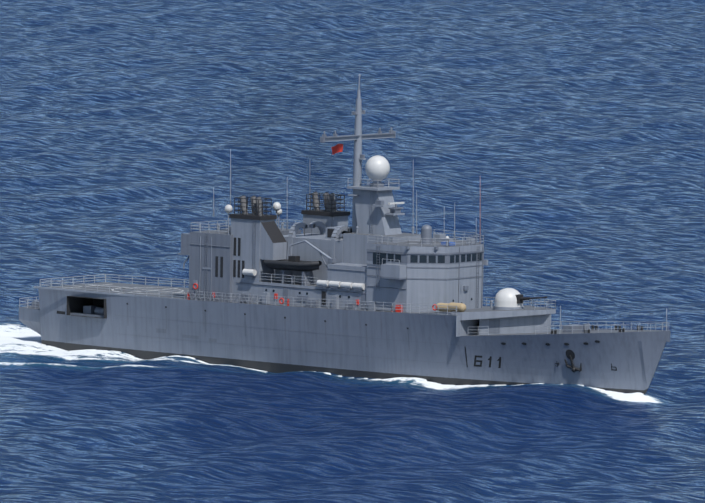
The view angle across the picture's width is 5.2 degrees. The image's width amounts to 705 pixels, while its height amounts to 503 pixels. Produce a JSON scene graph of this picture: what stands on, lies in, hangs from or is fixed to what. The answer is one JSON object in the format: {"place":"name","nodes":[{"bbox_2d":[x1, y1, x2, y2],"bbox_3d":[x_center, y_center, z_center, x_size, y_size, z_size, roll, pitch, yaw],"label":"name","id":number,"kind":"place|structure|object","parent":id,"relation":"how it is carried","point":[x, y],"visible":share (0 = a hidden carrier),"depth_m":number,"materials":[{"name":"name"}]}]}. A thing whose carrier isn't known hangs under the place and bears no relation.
{"place":"outdoors","nodes":[
{"label":"outdoors","id":0,"kind":"place"},
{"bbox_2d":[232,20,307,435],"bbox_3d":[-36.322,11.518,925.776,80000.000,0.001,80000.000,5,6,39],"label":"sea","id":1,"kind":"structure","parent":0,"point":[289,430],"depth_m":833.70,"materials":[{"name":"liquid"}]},
{"bbox_2d":[0,0,704,502],"bbox_3d":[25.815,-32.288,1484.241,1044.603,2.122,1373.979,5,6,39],"label":"sea","id":2,"kind":"structure","parent":0,"point":[552,150],"depth_m":1158.70,"materials":[{"name":"liquid"}]},
{"bbox_2d":[19,74,670,393],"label":"frigate","id":3,"kind":"object","parent":2,"relation":"on","point":[374,291],"visible":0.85,"depth_m":891.32,"materials":[{"name":"grey metal"}]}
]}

